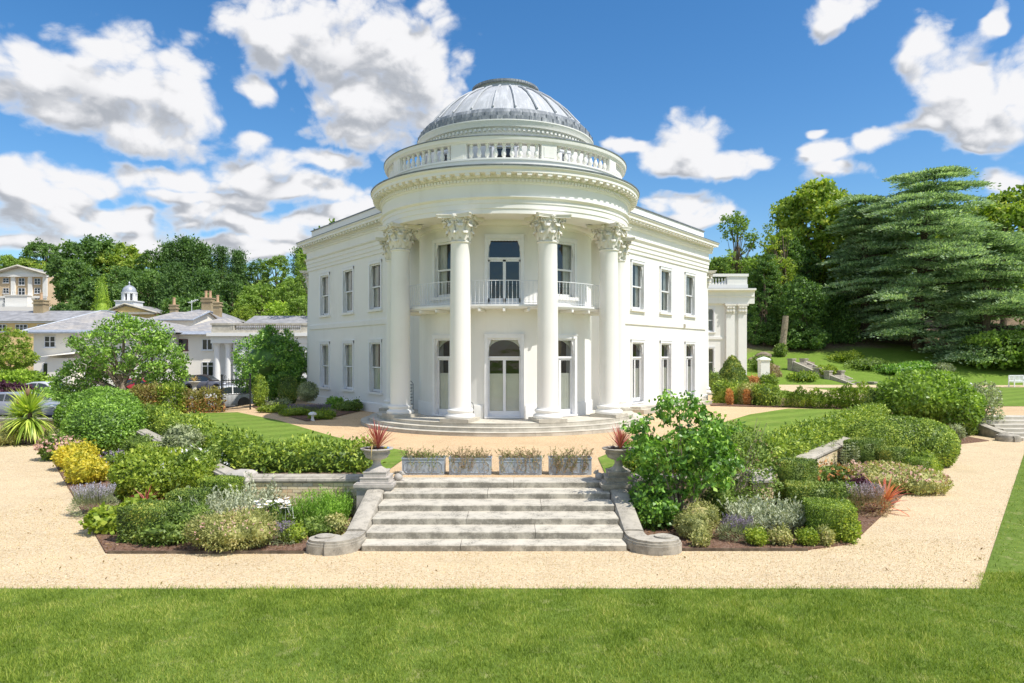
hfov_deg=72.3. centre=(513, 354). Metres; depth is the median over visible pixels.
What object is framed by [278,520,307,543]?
border plant
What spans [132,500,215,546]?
border plant
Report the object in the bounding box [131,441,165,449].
clipped yew block
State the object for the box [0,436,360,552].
planting bed
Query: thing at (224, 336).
colonnade link
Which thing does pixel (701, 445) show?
glossy bush
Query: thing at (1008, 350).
bush
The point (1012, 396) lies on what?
lawn
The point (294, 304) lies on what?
broadleaf tree
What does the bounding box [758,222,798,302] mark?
thin tree
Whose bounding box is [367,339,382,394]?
window
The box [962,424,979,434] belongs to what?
border plant
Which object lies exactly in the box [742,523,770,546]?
edging plant
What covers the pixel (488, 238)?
glazed door
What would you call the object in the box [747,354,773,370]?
bank bush
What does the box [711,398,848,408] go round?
planting bed
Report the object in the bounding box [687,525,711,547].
border plant
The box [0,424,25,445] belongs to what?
border plant
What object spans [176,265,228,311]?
pine tree
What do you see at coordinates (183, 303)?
broadleaf tree
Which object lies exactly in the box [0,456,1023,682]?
front lawn
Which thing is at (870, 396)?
terrace bush
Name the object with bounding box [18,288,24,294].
window
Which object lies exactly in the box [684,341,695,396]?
glazed door
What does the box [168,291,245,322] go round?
chimney house
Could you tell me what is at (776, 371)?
terrace bush
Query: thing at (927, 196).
cedar tree
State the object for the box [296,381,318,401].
clipped ball
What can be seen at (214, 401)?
boundary hedge
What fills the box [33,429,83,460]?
hydrangea
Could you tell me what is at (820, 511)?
clipped yew block
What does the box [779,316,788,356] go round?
broken trunk
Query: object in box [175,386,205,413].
boundary hedge
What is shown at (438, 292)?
window
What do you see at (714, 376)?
terrace bush
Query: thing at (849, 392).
young yew
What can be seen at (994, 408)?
loose bush
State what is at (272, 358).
round evergreen
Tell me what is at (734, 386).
boundary hedge
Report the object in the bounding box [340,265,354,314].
window
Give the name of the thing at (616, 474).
stone urn
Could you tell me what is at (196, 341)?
service block
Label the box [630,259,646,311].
window
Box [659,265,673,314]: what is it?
window
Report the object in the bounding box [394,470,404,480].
stone animal
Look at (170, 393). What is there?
boundary hedge
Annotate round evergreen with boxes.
[230,323,306,400]
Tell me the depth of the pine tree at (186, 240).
150.31 m
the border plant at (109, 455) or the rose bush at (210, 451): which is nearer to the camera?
the rose bush at (210, 451)
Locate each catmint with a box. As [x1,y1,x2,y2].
[66,481,120,517]
[842,480,894,516]
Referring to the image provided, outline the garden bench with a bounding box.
[1008,375,1023,386]
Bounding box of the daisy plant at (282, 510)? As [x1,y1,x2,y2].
[254,497,295,530]
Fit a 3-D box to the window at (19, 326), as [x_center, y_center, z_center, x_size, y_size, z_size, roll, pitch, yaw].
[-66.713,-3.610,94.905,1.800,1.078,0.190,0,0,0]
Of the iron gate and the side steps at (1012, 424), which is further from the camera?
the iron gate
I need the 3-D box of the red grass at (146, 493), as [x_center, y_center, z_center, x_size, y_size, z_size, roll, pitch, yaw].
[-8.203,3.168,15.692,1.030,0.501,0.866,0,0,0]
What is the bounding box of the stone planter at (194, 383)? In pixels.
[189,376,199,390]
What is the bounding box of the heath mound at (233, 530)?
[176,505,279,552]
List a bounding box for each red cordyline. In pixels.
[351,417,396,456]
[605,423,631,448]
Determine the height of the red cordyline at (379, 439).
0.863 m
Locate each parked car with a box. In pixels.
[0,391,59,416]
[27,381,74,390]
[127,378,165,394]
[181,374,232,390]
[189,385,254,406]
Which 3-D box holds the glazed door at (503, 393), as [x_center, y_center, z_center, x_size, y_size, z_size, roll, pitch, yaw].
[-0.350,0.780,26.108,1.510,3.140,0.335,0,0,0]
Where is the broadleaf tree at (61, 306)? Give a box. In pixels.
[49,302,83,310]
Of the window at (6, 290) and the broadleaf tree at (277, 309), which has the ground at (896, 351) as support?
the broadleaf tree at (277, 309)
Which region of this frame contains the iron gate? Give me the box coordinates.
[220,373,251,411]
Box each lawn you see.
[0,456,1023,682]
[183,412,404,467]
[598,408,840,472]
[777,384,1023,405]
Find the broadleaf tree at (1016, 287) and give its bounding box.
[994,262,1023,323]
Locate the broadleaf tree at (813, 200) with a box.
[764,174,869,288]
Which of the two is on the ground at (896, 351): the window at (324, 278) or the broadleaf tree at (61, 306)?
the broadleaf tree at (61, 306)
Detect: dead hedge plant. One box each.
[725,388,733,404]
[742,389,751,404]
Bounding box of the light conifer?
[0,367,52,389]
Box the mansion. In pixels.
[296,78,755,436]
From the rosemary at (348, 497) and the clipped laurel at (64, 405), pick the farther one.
the clipped laurel at (64, 405)
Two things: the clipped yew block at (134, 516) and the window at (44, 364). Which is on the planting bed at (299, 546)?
the clipped yew block at (134, 516)
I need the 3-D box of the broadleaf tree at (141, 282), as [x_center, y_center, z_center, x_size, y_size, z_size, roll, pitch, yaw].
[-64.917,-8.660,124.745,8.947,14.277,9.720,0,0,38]
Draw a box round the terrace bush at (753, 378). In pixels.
[747,373,760,384]
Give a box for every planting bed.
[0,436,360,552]
[159,434,362,473]
[253,405,359,420]
[628,436,988,550]
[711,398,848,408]
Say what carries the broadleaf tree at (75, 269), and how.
on the ground at (896, 351)
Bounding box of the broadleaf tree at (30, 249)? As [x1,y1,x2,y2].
[19,237,63,269]
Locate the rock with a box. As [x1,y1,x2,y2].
[754,352,771,357]
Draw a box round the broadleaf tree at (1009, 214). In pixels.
[935,184,1023,325]
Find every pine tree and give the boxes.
[149,240,187,296]
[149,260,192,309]
[159,233,206,291]
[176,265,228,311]
[179,238,220,297]
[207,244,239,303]
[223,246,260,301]
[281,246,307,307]
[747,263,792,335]
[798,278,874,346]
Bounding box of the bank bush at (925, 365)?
[899,360,936,369]
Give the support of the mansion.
on the terrace
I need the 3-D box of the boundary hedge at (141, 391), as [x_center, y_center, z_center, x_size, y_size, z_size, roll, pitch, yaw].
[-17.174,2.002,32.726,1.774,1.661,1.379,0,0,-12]
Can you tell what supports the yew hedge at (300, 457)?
on the planting bed at (305, 472)
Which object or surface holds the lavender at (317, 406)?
on the planting bed at (306, 418)
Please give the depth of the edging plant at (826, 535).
12.78 m
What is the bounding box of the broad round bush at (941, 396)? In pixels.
[874,369,987,428]
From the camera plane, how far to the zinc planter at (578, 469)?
16.12 m
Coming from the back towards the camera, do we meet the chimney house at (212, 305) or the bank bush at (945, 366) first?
the chimney house at (212, 305)
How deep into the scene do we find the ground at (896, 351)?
75.08 m
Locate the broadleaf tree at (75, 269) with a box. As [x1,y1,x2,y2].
[52,258,101,302]
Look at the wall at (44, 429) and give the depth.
29.90 m
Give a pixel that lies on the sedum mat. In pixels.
(922, 480)
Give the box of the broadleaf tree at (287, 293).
[264,275,307,315]
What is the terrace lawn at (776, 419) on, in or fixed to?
on the terrace
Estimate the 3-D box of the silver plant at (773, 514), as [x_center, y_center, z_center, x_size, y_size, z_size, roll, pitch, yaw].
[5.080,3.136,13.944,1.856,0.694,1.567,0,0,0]
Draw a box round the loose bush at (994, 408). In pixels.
[960,379,1005,423]
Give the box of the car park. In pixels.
[0,381,278,417]
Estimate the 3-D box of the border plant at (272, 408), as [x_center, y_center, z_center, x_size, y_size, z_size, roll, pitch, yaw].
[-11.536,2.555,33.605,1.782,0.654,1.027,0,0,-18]
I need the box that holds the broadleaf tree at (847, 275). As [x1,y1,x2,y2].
[824,212,890,327]
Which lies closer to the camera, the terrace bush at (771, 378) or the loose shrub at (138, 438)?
the loose shrub at (138, 438)
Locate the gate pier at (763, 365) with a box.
[756,357,770,376]
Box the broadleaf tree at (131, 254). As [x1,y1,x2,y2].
[88,241,152,283]
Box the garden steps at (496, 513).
[362,477,625,550]
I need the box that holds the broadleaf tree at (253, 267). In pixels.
[243,258,270,310]
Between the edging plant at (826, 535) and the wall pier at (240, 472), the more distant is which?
the wall pier at (240, 472)
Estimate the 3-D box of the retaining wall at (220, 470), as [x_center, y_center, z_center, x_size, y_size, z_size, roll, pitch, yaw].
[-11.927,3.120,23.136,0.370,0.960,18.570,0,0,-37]
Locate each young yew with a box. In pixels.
[778,390,792,406]
[785,392,795,407]
[788,390,802,407]
[794,385,805,407]
[799,389,809,406]
[805,389,815,407]
[808,387,822,408]
[816,393,826,407]
[821,392,830,407]
[825,388,836,407]
[829,387,847,408]
[833,386,850,408]
[839,381,854,407]
[846,387,858,408]
[851,393,861,405]
[853,379,868,405]
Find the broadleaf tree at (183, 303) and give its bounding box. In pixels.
[156,292,230,315]
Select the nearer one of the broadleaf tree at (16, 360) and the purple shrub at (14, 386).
the purple shrub at (14, 386)
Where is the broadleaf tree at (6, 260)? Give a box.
[0,254,21,268]
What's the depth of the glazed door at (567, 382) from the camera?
27.16 m
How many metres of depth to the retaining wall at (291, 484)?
15.25 m
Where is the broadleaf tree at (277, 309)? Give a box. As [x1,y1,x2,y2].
[260,300,297,315]
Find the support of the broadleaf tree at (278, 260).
on the ground at (896, 351)
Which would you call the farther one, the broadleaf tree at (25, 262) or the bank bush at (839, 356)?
the broadleaf tree at (25, 262)
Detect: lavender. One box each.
[259,520,305,545]
[284,403,319,411]
[309,403,334,411]
[713,512,755,542]
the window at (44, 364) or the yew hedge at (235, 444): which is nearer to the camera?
the yew hedge at (235, 444)
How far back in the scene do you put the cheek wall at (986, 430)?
29.43 m
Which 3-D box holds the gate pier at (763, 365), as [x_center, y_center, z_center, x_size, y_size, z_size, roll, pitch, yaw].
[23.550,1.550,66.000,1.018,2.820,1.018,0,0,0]
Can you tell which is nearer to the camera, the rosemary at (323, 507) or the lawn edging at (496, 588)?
the lawn edging at (496, 588)
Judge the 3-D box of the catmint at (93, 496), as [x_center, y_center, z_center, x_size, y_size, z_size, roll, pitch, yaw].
[-9.159,3.174,15.288,1.199,0.765,0.888,0,0,0]
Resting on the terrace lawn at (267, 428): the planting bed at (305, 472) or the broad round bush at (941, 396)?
the planting bed at (305, 472)
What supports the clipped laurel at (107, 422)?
on the planting bed at (299, 546)
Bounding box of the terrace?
[194,392,1023,476]
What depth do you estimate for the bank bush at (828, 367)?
67.86 m
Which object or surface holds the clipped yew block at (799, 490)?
on the planting bed at (721, 543)
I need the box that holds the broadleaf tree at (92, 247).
[42,233,129,298]
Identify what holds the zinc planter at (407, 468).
on the terrace
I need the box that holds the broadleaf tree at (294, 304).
[287,295,307,315]
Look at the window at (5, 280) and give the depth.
169.98 m
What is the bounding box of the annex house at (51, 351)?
[20,310,188,385]
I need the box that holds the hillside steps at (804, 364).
[787,358,877,384]
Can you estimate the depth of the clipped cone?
56.24 m
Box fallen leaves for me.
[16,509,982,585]
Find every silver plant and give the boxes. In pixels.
[163,485,273,516]
[222,470,286,506]
[716,492,805,533]
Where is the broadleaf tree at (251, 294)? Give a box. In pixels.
[233,281,281,319]
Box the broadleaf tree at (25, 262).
[0,257,50,268]
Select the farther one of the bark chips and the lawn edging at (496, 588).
the bark chips
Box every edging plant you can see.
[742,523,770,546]
[768,522,796,545]
[793,526,820,545]
[815,523,837,546]
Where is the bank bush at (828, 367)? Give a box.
[813,364,837,374]
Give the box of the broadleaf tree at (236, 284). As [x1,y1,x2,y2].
[212,272,253,315]
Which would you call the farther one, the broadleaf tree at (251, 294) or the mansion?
the broadleaf tree at (251, 294)
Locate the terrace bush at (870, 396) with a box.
[860,387,892,411]
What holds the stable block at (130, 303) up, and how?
on the ground at (896, 351)
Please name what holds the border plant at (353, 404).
on the planting bed at (306, 418)
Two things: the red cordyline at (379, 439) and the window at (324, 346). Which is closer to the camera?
the red cordyline at (379, 439)
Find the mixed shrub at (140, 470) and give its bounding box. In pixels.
[105,445,191,500]
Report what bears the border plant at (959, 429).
on the planting bed at (721, 543)
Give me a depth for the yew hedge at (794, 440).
20.31 m
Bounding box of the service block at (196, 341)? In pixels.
[148,311,241,379]
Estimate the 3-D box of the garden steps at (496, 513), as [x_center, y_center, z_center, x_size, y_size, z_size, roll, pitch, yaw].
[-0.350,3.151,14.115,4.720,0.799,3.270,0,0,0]
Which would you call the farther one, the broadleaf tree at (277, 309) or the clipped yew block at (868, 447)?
the broadleaf tree at (277, 309)
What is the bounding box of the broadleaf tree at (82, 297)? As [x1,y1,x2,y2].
[66,280,122,310]
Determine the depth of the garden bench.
60.62 m
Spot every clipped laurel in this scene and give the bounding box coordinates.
[52,385,143,427]
[57,394,150,454]
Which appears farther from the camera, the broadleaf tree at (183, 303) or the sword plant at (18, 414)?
the broadleaf tree at (183, 303)
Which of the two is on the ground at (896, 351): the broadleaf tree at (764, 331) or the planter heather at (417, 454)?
the broadleaf tree at (764, 331)
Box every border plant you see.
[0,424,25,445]
[44,426,59,435]
[78,492,155,535]
[98,447,125,464]
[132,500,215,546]
[256,402,287,412]
[266,396,292,405]
[278,404,309,416]
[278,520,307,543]
[296,511,338,537]
[307,406,337,419]
[324,512,350,534]
[325,395,345,408]
[334,396,362,411]
[623,487,685,531]
[672,495,721,539]
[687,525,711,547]
[698,486,746,521]
[815,459,853,485]
[833,512,862,542]
[834,477,865,511]
[911,450,946,471]
[946,421,967,439]
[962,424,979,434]
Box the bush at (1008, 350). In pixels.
[952,328,1023,369]
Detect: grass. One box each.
[132,484,161,499]
[985,457,1023,572]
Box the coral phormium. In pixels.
[864,476,916,516]
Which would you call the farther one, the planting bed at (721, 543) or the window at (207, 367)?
the window at (207, 367)
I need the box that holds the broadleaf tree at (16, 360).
[0,325,40,371]
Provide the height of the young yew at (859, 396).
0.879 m
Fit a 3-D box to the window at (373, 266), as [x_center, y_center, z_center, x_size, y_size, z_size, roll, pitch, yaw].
[-6.588,-3.325,33.796,0.395,2.470,1.540,0,0,-37]
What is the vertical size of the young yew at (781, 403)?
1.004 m
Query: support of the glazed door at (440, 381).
in the mansion
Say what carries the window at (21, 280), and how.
in the apartment house at (21, 287)
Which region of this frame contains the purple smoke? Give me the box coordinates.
[846,471,870,487]
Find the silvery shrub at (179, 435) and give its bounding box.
[153,422,207,450]
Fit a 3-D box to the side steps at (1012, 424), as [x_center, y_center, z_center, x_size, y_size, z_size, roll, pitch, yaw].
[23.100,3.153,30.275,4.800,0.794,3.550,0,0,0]
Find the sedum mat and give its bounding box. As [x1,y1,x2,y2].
[836,458,954,495]
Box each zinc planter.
[401,456,445,474]
[448,456,491,474]
[499,456,541,474]
[548,456,591,474]
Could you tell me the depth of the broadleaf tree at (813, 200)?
88.78 m
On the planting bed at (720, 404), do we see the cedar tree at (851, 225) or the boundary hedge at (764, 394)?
the boundary hedge at (764, 394)
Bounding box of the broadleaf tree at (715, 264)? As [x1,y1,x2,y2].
[708,255,730,283]
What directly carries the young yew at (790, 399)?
on the planting bed at (720, 404)
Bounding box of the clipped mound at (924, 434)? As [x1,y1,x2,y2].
[844,415,961,467]
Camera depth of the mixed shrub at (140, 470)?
16.49 m
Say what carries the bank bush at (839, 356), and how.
on the ground at (896, 351)
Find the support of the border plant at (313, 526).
on the planting bed at (299, 546)
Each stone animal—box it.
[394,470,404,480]
[593,470,602,479]
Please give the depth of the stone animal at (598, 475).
15.41 m
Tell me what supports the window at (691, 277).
in the mansion
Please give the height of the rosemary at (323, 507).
0.858 m
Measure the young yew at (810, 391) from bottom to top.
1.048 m
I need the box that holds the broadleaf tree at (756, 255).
[741,247,803,289]
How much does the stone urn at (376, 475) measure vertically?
1.540 m
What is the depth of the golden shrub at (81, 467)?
18.86 m
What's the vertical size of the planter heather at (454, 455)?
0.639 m
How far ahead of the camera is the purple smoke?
16.99 m
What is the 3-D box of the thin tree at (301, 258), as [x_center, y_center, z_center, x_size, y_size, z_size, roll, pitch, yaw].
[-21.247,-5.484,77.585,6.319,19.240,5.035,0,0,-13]
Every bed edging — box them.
[108,551,303,553]
[682,548,807,550]
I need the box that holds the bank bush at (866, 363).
[843,356,885,369]
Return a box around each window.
[0,324,6,331]
[2,288,8,293]
[3,278,8,282]
[15,324,27,329]
[18,278,24,285]
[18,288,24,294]
[34,278,40,284]
[34,288,40,293]
[43,336,55,347]
[43,363,46,375]
[179,339,188,350]
[201,339,212,350]
[202,362,213,376]
[318,271,329,317]
[318,341,329,389]
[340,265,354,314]
[340,340,354,391]
[367,259,382,311]
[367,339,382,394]
[430,237,449,300]
[557,237,577,300]
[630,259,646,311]
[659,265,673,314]
[684,271,696,317]
[708,307,715,332]
[709,347,714,371]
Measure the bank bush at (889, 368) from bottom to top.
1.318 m
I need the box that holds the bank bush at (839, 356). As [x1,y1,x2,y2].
[826,349,864,361]
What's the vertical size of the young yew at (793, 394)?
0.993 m
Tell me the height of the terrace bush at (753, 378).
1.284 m
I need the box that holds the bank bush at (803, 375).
[786,370,819,381]
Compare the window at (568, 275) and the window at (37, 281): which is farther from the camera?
the window at (37, 281)
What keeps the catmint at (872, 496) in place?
on the planting bed at (721, 543)
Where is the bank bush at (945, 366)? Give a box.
[930,361,956,371]
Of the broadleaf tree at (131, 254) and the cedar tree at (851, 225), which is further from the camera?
the broadleaf tree at (131, 254)
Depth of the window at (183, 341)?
75.98 m
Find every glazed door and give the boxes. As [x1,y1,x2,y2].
[431,334,449,416]
[484,234,524,303]
[484,334,524,417]
[558,334,577,416]
[630,339,645,403]
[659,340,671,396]
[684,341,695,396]
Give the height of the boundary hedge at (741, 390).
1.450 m
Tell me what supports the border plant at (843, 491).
on the planting bed at (721, 543)
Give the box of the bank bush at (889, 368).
[870,362,920,374]
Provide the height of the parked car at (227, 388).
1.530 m
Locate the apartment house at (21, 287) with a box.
[0,264,67,310]
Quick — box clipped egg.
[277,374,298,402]
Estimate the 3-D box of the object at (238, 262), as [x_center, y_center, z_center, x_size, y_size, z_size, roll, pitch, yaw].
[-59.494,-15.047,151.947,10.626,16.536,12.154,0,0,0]
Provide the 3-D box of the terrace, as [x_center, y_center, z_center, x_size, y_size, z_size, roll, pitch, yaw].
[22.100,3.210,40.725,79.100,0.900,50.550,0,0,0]
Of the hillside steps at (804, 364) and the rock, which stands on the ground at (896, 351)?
the hillside steps at (804, 364)
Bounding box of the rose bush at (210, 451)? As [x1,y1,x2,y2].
[161,439,229,487]
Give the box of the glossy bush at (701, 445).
[616,388,747,529]
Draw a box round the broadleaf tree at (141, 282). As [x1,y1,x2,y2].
[115,268,169,307]
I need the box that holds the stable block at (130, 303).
[109,281,164,317]
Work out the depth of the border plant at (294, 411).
31.51 m
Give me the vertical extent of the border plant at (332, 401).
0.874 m
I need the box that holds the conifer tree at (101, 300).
[90,274,112,310]
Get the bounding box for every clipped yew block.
[115,498,188,545]
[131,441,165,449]
[164,487,212,505]
[197,474,245,500]
[772,456,818,505]
[783,479,839,508]
[801,496,858,543]
[842,436,886,465]
[877,445,913,465]
[901,455,938,470]
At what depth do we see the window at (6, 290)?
169.98 m
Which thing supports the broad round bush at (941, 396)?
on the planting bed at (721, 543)
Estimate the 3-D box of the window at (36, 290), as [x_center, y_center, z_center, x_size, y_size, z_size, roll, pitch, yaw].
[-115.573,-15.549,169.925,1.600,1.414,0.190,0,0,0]
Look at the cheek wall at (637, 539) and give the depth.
12.64 m
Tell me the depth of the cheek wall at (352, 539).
12.64 m
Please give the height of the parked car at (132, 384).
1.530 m
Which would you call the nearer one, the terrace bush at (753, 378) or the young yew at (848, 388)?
the young yew at (848, 388)
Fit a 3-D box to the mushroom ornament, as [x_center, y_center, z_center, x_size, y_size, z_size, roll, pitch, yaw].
[-8.435,2.567,29.373,0.345,0.385,0.350,0,0,0]
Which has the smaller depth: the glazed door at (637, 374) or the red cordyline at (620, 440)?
the red cordyline at (620, 440)
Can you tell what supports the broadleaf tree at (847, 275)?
on the ground at (896, 351)
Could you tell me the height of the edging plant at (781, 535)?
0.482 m
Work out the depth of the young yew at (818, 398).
36.07 m
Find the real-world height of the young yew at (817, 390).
1.188 m
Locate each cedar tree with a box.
[800,165,1023,348]
[817,193,942,341]
[910,229,1023,364]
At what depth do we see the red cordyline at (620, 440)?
15.18 m
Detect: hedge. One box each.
[21,383,143,400]
[128,381,164,406]
[142,401,268,468]
[150,379,187,412]
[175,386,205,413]
[193,383,226,412]
[245,430,385,473]
[622,430,744,472]
[711,378,731,402]
[723,379,746,403]
[736,382,761,404]
[739,401,890,467]
[750,383,782,405]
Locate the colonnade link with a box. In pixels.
[206,316,306,384]
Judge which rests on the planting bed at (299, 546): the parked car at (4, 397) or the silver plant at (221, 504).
the silver plant at (221, 504)
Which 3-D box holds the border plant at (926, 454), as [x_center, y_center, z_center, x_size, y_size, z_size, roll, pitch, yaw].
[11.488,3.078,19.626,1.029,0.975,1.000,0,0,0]
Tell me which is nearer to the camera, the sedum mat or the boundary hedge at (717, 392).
the sedum mat
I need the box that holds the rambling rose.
[682,420,784,504]
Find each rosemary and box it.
[289,484,353,524]
[320,487,356,512]
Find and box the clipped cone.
[719,355,749,385]
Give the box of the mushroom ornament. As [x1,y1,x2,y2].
[308,412,316,420]
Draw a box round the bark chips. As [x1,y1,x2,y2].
[58,439,971,550]
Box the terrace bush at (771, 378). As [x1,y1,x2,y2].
[758,371,778,385]
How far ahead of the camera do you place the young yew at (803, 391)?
36.39 m
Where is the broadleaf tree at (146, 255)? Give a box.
[132,249,165,294]
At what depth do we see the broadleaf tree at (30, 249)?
197.41 m
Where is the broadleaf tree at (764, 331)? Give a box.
[747,254,782,344]
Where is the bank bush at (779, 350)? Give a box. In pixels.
[772,343,787,356]
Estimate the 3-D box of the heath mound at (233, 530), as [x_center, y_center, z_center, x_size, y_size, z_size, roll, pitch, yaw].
[-5.098,3.137,12.645,1.734,0.859,1.287,0,0,0]
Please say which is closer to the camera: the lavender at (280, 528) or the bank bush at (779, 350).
the lavender at (280, 528)
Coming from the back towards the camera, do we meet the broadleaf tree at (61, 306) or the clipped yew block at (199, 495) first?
the broadleaf tree at (61, 306)
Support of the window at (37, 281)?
in the apartment house at (21, 287)
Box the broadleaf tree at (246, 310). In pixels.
[231,304,257,320]
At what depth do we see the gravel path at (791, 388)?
60.74 m
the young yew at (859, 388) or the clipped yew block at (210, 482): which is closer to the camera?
the clipped yew block at (210, 482)
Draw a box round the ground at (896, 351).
[253,310,1023,384]
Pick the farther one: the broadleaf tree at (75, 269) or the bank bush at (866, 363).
the broadleaf tree at (75, 269)
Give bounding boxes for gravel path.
[0,435,1023,587]
[779,385,1023,399]
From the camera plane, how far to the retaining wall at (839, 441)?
21.23 m
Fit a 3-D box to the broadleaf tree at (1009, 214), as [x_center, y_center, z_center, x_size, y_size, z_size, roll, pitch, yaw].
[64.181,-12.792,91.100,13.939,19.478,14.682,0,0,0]
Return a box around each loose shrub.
[118,430,157,450]
[168,454,223,490]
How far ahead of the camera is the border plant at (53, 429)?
27.83 m
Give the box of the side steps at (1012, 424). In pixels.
[985,415,1023,440]
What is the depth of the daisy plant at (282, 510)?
13.77 m
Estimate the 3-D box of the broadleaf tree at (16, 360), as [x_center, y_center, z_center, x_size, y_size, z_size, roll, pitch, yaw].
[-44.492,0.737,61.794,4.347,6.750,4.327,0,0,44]
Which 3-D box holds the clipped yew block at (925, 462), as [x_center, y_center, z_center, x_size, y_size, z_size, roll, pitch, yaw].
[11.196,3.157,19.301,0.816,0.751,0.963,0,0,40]
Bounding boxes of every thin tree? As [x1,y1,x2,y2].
[292,218,334,304]
[717,210,761,289]
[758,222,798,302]
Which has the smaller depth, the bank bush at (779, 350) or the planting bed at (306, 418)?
the planting bed at (306, 418)
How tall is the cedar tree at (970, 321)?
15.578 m
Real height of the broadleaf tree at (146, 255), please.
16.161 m
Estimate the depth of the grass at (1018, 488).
14.10 m
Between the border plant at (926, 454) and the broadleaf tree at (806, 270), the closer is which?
the border plant at (926, 454)
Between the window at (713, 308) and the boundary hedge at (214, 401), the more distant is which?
the window at (713, 308)
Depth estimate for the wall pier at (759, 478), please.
15.28 m
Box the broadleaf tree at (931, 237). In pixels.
[895,201,1019,317]
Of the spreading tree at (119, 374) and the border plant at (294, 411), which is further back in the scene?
the spreading tree at (119, 374)
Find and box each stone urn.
[353,446,396,508]
[598,446,637,498]
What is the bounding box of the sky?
[0,0,1023,286]
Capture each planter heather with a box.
[398,445,449,473]
[444,446,492,473]
[495,446,544,473]
[547,446,593,473]
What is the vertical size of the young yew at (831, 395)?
1.202 m
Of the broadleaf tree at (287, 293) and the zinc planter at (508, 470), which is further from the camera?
the broadleaf tree at (287, 293)
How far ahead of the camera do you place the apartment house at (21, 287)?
169.75 m
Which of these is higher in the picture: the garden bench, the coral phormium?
the garden bench
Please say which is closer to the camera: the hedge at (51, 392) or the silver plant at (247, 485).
the silver plant at (247, 485)
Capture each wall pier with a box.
[226,469,257,490]
[739,469,772,507]
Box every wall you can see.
[0,418,59,434]
[136,428,233,475]
[251,474,362,514]
[306,489,384,555]
[609,489,681,555]
[632,474,747,510]
[766,443,840,502]
[830,414,903,463]
[967,418,1021,441]
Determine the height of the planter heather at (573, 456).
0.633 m
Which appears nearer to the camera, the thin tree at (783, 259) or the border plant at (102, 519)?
the border plant at (102, 519)
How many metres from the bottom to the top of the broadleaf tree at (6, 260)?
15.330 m
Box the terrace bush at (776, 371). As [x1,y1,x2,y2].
[770,363,781,377]
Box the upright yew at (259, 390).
[251,374,268,405]
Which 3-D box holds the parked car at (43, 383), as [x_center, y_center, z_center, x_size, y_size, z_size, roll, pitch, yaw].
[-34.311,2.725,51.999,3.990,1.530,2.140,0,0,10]
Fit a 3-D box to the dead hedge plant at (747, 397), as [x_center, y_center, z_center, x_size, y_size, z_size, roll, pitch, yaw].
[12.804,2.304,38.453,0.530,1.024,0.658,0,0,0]
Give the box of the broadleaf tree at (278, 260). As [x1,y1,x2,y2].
[258,254,289,298]
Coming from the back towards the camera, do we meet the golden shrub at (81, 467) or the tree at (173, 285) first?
the tree at (173, 285)
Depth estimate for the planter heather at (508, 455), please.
16.15 m
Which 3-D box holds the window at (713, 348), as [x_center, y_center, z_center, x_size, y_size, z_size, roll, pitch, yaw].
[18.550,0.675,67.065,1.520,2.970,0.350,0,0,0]
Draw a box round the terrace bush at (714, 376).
[709,368,722,391]
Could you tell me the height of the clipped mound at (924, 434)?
1.658 m
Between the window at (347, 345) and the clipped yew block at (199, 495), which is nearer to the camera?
the clipped yew block at (199, 495)
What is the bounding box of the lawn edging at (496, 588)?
[0,588,977,588]
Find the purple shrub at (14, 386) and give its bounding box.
[0,380,38,391]
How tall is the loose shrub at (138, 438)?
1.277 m
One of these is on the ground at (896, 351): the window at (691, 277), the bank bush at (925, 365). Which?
the bank bush at (925, 365)
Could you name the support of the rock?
on the gate pier at (763, 365)
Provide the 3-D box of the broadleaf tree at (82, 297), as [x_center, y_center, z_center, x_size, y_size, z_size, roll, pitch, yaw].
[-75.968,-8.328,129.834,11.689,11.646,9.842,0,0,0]
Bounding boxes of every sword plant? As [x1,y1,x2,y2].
[0,385,57,444]
[0,397,42,437]
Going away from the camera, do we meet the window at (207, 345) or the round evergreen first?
the round evergreen
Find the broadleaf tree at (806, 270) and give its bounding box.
[766,233,823,326]
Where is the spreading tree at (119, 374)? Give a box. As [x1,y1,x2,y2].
[44,311,193,395]
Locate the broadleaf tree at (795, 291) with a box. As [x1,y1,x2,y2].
[774,275,833,349]
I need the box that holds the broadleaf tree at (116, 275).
[101,265,150,304]
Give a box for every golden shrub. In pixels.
[50,438,104,468]
[60,449,111,484]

